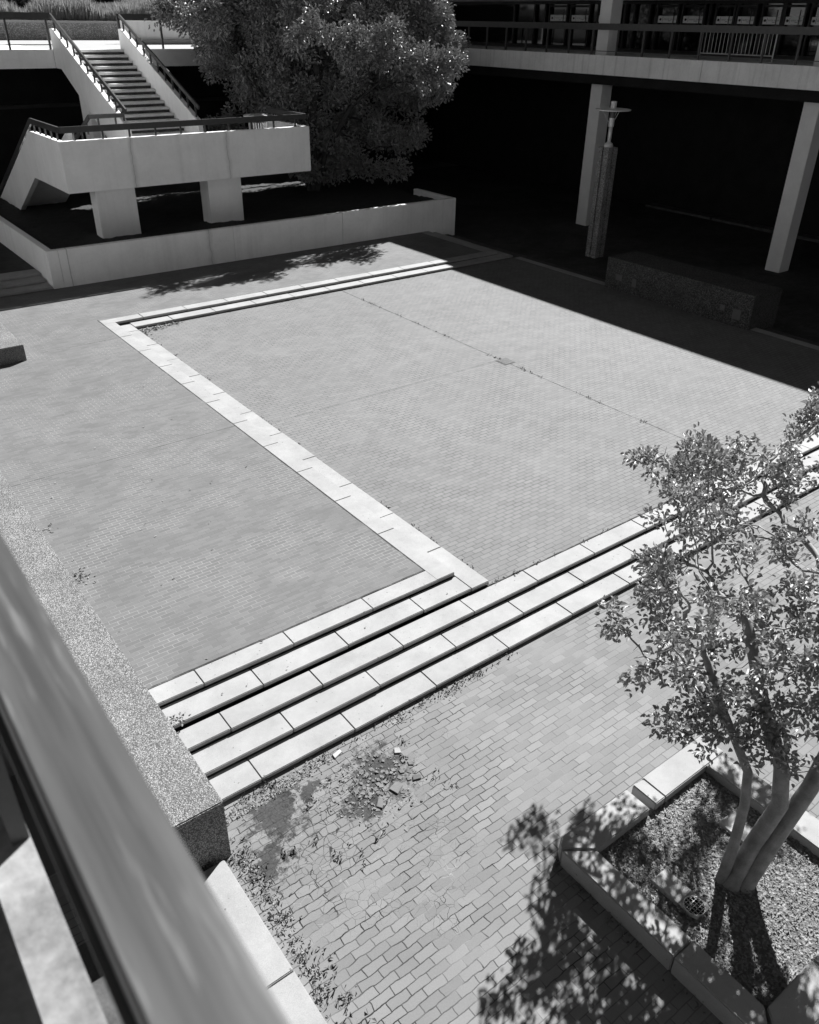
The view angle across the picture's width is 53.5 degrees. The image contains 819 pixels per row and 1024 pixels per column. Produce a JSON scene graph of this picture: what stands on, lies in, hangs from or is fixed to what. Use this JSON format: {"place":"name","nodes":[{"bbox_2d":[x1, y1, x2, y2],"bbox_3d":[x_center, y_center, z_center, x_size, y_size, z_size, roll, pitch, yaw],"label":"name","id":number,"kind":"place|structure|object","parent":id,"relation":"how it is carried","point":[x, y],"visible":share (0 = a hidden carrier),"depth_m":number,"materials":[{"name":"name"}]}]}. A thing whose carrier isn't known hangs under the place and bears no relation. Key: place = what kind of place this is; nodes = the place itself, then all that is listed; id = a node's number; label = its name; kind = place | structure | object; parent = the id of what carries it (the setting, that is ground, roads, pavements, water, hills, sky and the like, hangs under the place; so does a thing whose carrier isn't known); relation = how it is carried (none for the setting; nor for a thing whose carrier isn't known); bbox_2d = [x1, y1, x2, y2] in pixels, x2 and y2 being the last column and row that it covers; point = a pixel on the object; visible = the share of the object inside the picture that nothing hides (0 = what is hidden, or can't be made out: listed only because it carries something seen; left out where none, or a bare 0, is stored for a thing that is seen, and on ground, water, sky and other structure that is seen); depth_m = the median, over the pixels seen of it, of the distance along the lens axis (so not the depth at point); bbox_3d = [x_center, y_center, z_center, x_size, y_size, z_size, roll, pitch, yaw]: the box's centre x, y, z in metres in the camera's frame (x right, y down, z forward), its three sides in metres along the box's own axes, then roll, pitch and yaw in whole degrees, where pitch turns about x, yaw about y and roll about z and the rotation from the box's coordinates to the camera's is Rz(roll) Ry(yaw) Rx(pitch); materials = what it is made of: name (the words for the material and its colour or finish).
{"place":"outdoors","nodes":[
{"label":"outdoors","id":0,"kind":"place"},
{"bbox_2d":[0,242,34,273],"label":"back walkway pavement","id":1,"kind":"structure","parent":0,"point":[11,261],"depth_m":25.94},
{"bbox_2d":[0,911,38,1023],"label":"terrace","id":2,"kind":"structure","parent":0,"point":[16,1006],"depth_m":1.62,"materials":[{"name":"grey concrete"}]},
{"bbox_2d":[0,815,107,1023],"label":"terrace edge","id":3,"kind":"object","parent":2,"relation":"on","point":[59,986],"visible":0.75,"depth_m":1.64,"materials":[{"name":"grey concrete"}]},
{"bbox_2d":[0,534,289,1023],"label":"handrail","id":4,"kind":"object","parent":3,"relation":"on","point":[165,943],"visible":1,"depth_m":0.89,"materials":[{"name":"metal"}]},
{"bbox_2d":[0,43,55,68],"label":"terrace","id":5,"kind":"structure","parent":0,"point":[20,57],"depth_m":30.42,"materials":[{"name":"paint"}]},
{"bbox_2d":[0,12,51,49],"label":"terrace railing","id":6,"kind":"object","parent":5,"relation":"on","point":[23,15],"visible":0.97,"depth_m":29.86,"materials":[{"name":"metal"}]},
{"bbox_2d":[0,20,120,39],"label":"terrace planter wall","id":7,"kind":"structure","parent":5,"relation":"on","point":[73,30],"depth_m":41.77,"materials":[{"name":"grey concrete"}]},
{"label":"planter bed","id":8,"kind":"structure","parent":5,"relation":"on","visible":0},
{"bbox_2d":[8,0,34,8],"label":"dark shrub","id":9,"kind":"object","parent":8,"relation":"on","point":[19,3],"visible":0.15,"depth_m":42.36,"materials":[{"name":"black plant"}]},
{"bbox_2d":[0,0,178,20],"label":"tall grass","id":10,"kind":"structure","parent":0,"point":[71,10],"depth_m":42.52,"materials":[{"name":"grey plant"}]},
{"bbox_2d":[0,40,311,65],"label":"terrace","id":11,"kind":"structure","parent":0,"point":[173,55],"depth_m":33.79,"materials":[{"name":"white concrete"}]},
{"bbox_2d":[1,0,104,4],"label":"background tree","id":12,"kind":"object","parent":11,"relation":"on","point":[101,1],"visible":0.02,"depth_m":56.34,"materials":[{"name":"grey plant"}]},
{"bbox_2d":[88,0,192,5],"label":"background tree","id":13,"kind":"object","parent":11,"relation":"on","point":[108,1],"depth_m":56.48,"materials":[{"name":"grey plant"}]},
{"bbox_2d":[116,14,193,48],"bbox_3d":[-5.946,-20.872,35.397,13.650,1.190,0.070,-21,37,-31],"label":"terrace railing","id":14,"kind":"object","parent":11,"relation":"on","point":[134,16],"visible":0.2,"depth_m":32.12,"materials":[{"name":"metal"}]},
{"bbox_2d":[120,20,197,43],"bbox_3d":[-11.169,-23.042,39.078,5.350,0.940,0.500,-21,37,-31],"label":"terrace partition","id":15,"kind":"object","parent":11,"relation":"on","point":[146,35],"visible":0.29,"depth_m":38.51,"materials":[{"name":"paint"}]},
{"bbox_2d":[0,282,424,776],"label":"walkway pavement","id":16,"kind":"structure","parent":0,"point":[259,572],"depth_m":13.60,"materials":[{"name":"brick"}]},
{"bbox_2d":[0,322,26,365],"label":"aggregate block","id":17,"kind":"structure","parent":16,"relation":"on","point":[12,350],"depth_m":19.10,"materials":[{"name":"grey concrete"}]},
{"bbox_2d":[0,269,52,296],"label":"side steps","id":18,"kind":"structure","parent":16,"relation":"on","point":[32,280],"depth_m":24.35,"materials":[{"name":"concrete"}]},
{"bbox_2d":[0,471,230,872],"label":"aggregate wall","id":19,"kind":"structure","parent":16,"relation":"on","point":[186,794],"depth_m":9.19,"materials":[{"name":"grey concrete"}]},
{"bbox_2d":[21,342,276,658],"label":"leaf litter","id":20,"kind":"object","parent":16,"relation":"on","point":[81,574],"visible":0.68,"depth_m":12.03,"materials":[{"name":"grey plant"}]},
{"bbox_2d":[243,113,270,128],"bbox_3d":[-5.250,-13.153,28.287,0.955,1.250,0.955,-21,37,-31],"label":"litter bin","id":21,"kind":"object","parent":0,"point":[257,125],"visible":0.29,"depth_m":27.93,"materials":[{"name":"grey metal"}]},
{"bbox_2d":[57,232,482,320],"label":"walkway pavement","id":22,"kind":"structure","parent":0,"point":[106,300],"depth_m":25.93,"materials":[{"name":"brick"}]},
{"bbox_2d":[0,188,455,288],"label":"planter wall","id":23,"kind":"structure","parent":22,"relation":"on","point":[82,265],"depth_m":27.01,"materials":[{"name":"concrete"}]},
{"bbox_2d":[0,173,434,248],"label":"planter soil","id":24,"kind":"structure","parent":23,"relation":"in","point":[162,210],"depth_m":30.49,"materials":[{"name":"black soil"}]},
{"bbox_2d":[0,13,310,237],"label":"outdoor staircase","id":25,"kind":"structure","parent":24,"relation":"on","point":[141,115],"depth_m":27.39,"materials":[{"name":"concrete"}]},
{"bbox_2d":[144,0,471,190],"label":"shade tree","id":26,"kind":"object","parent":24,"relation":"on","point":[385,45],"visible":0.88,"depth_m":31.50,"materials":[{"name":"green plant"}]},
{"bbox_2d":[99,231,512,328],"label":"steps","id":27,"kind":"structure","parent":22,"relation":"on","point":[169,315],"depth_m":24.89,"materials":[{"name":"concrete"}]},
{"bbox_2d":[9,153,815,876],"bbox_3d":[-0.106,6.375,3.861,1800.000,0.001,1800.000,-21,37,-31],"label":"ground","id":28,"kind":"structure","parent":0,"point":[419,163],"depth_m":9.75,"materials":[{"name":"grey concrete"}]},
{"bbox_2d":[0,65,395,194],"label":"terrace undercroft","id":29,"kind":"object","parent":28,"relation":"on","point":[49,95],"depth_m":35.51,"materials":[{"name":"grey concrete"}]},
{"bbox_2d":[103,322,488,598],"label":"kerb steps","id":30,"kind":"structure","parent":28,"relation":"on","point":[440,564],"depth_m":14.78,"materials":[{"name":"stone"}]},
{"bbox_2d":[148,433,818,801],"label":"stone steps","id":31,"kind":"structure","parent":28,"relation":"on","point":[343,656],"depth_m":10.80,"materials":[{"name":"stone"}]},
{"bbox_2d":[168,593,447,725],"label":"leaf litter","id":32,"kind":"object","parent":31,"relation":"on","point":[189,713],"visible":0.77,"depth_m":9.60,"materials":[{"name":"grey plant"}]},
{"bbox_2d":[240,0,818,272],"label":"gallery building","id":33,"kind":"structure","parent":28,"relation":"on","point":[733,141],"depth_m":35.18,"materials":[{"name":"concrete"}]},
{"bbox_2d":[451,21,818,64],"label":"gallery railing","id":34,"kind":"object","parent":33,"relation":"on","point":[765,30],"visible":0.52,"depth_m":28.88,"materials":[{"name":"metal"}]},
{"bbox_2d":[699,33,777,62],"bbox_3d":[11.297,-16.135,28.063,0.600,1.032,2.942,-21,37,-31],"label":"crowd barrier","id":35,"kind":"object","parent":33,"relation":"on","point":[738,46],"visible":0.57,"depth_m":27.93,"materials":[{"name":"metal"}]},
{"bbox_2d":[48,486,818,1023],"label":"pavement","id":36,"kind":"structure","parent":0,"point":[462,902],"depth_m":8.67,"materials":[{"name":"brick"}]},
{"bbox_2d":[77,860,326,1023],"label":"stone border","id":37,"kind":"object","parent":36,"relation":"on","point":[287,988],"visible":0.38,"depth_m":7.42,"materials":[{"name":"stone"}]},
{"bbox_2d":[332,749,341,757],"bbox_3d":[-0.852,2.855,9.596,0.061,0.016,0.133,25,39,34],"label":"brick fragment","id":38,"kind":"object","parent":36,"relation":"on","point":[337,753],"visible":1,"depth_m":9.59,"materials":[{"name":"grey brick"}]},
{"bbox_2d":[377,798,382,808],"bbox_3d":[-0.320,3.224,9.001,0.072,0.016,0.131,5,31,7],"label":"brick fragment","id":39,"kind":"object","parent":36,"relation":"on","point":[380,803],"visible":1,"depth_m":8.99,"materials":[{"name":"grey brick"}]},
{"bbox_2d":[327,746,449,831],"bbox_3d":[-0.310,3.112,9.192,1.186,0.013,1.208,23,38,32],"label":"brick rubble","id":40,"kind":"object","parent":36,"relation":"on","point":[380,785],"visible":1,"depth_m":9.27,"materials":[{"name":"grey brick"}]},
{"bbox_2d":[389,782,402,793],"bbox_3d":[-0.142,3.115,9.186,0.121,0.016,0.133,21,36,29],"label":"brick fragment","id":41,"kind":"object","parent":36,"relation":"on","point":[395,787],"visible":1,"depth_m":9.18,"materials":[{"name":"grey brick"}]},
{"bbox_2d":[394,747,400,753],"bbox_3d":[-0.141,2.831,9.655,0.081,0.016,0.088,-2,31,-5],"label":"brick fragment","id":42,"kind":"object","parent":36,"relation":"on","point":[397,750],"visible":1,"depth_m":9.64,"materials":[{"name":"grey brick"}]},
{"bbox_2d":[413,774,420,780],"bbox_3d":[0.084,3.040,9.316,0.100,0.016,0.071,-5,32,-10],"label":"brick fragment","id":43,"kind":"object","parent":36,"relation":"on","point":[416,777],"visible":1,"depth_m":9.30,"materials":[{"name":"grey brick"}]},
{"bbox_2d":[225,681,640,1008],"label":"leaf litter","id":44,"kind":"object","parent":36,"relation":"on","point":[264,896],"visible":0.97,"depth_m":8.92,"materials":[{"name":"grey plant"}]},
{"bbox_2d":[167,652,705,1023],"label":"pavement weeds","id":45,"kind":"object","parent":36,"relation":"on","point":[335,859],"visible":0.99,"depth_m":8.18,"materials":[{"name":"grey plant"}]},
{"bbox_2d":[558,736,818,1023],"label":"tree planter kerb","id":46,"kind":"object","parent":36,"relation":"on","point":[712,985],"visible":0.81,"depth_m":7.93,"materials":[{"name":"stone"}]},
{"bbox_2d":[600,771,818,1011],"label":"planter mulch","id":47,"kind":"object","parent":46,"relation":"in","point":[765,994],"visible":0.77,"depth_m":8.06,"materials":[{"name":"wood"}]},
{"bbox_2d":[651,868,709,919],"bbox_3d":[2.653,3.758,7.974,0.230,0.067,0.530,-21,37,-31],"label":"valve box lid","id":48,"kind":"object","parent":47,"relation":"on","point":[672,887],"visible":1,"depth_m":7.96,"materials":[{"name":"plastic"}]},
{"bbox_2d":[594,381,818,893],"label":"crape myrtle","id":49,"kind":"object","parent":47,"relation":"on","point":[746,865],"visible":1,"depth_m":7.94,"materials":[{"name":"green plant"}]},
{"bbox_2d":[719,812,752,841],"bbox_3d":[3.563,3.417,8.561,0.240,0.067,0.560,-21,37,-31],"label":"valve box lid","id":50,"kind":"object","parent":47,"relation":"on","point":[726,823],"visible":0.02,"depth_m":8.64,"materials":[{"name":"plastic"}]},
{"bbox_2d":[139,257,818,587],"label":"court pavement","id":51,"kind":"structure","parent":0,"point":[461,444],"depth_m":18.59,"materials":[{"name":"brick"}]},
{"bbox_2d":[138,321,185,338],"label":"leaf litter","id":52,"kind":"object","parent":51,"relation":"on","point":[150,329],"visible":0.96,"depth_m":21.85,"materials":[{"name":"plant"}]},
{"bbox_2d":[157,276,725,583],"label":"court weeds","id":53,"kind":"object","parent":51,"relation":"on","point":[390,507],"visible":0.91,"depth_m":16.89,"materials":[{"name":"plant"}]},
{"bbox_2d":[495,358,515,364],"bbox_3d":[2.370,-3.719,20.106,0.360,0.022,0.380,-21,37,-31],"label":"court drain","id":54,"kind":"object","parent":51,"relation":"on","point":[504,361],"visible":1,"depth_m":20.09,"materials":[{"name":"metal"}]},
{"bbox_2d":[354,165,818,342],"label":"side pavement","id":55,"kind":"structure","parent":0,"point":[530,218],"depth_m":33.40,"materials":[{"name":"grey concrete"}]},
{"bbox_2d":[585,101,630,258],"bbox_3d":[6.902,-11.713,28.900,1.200,5.164,1.200,-21,37,-31],"label":"plaza lamp","id":56,"kind":"object","parent":55,"relation":"on","point":[602,191],"visible":1,"depth_m":28.92,"materials":[{"name":"exposed aggregate concrete"},{"name":"metal"}]},
{"bbox_2d":[445,234,818,349],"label":"court kerb","id":57,"kind":"structure","parent":55,"relation":"on","point":[793,338],"depth_m":27.24,"materials":[{"name":"stone"}]},
{"bbox_2d":[604,251,782,329],"bbox_3d":[8.288,-6.597,24.331,1.350,1.184,5.180,-21,37,-31],"label":"aggregate bench","id":58,"kind":"object","parent":55,"relation":"on","point":[741,303],"visible":0.94,"depth_m":23.54,"materials":[{"name":"grey concrete"}]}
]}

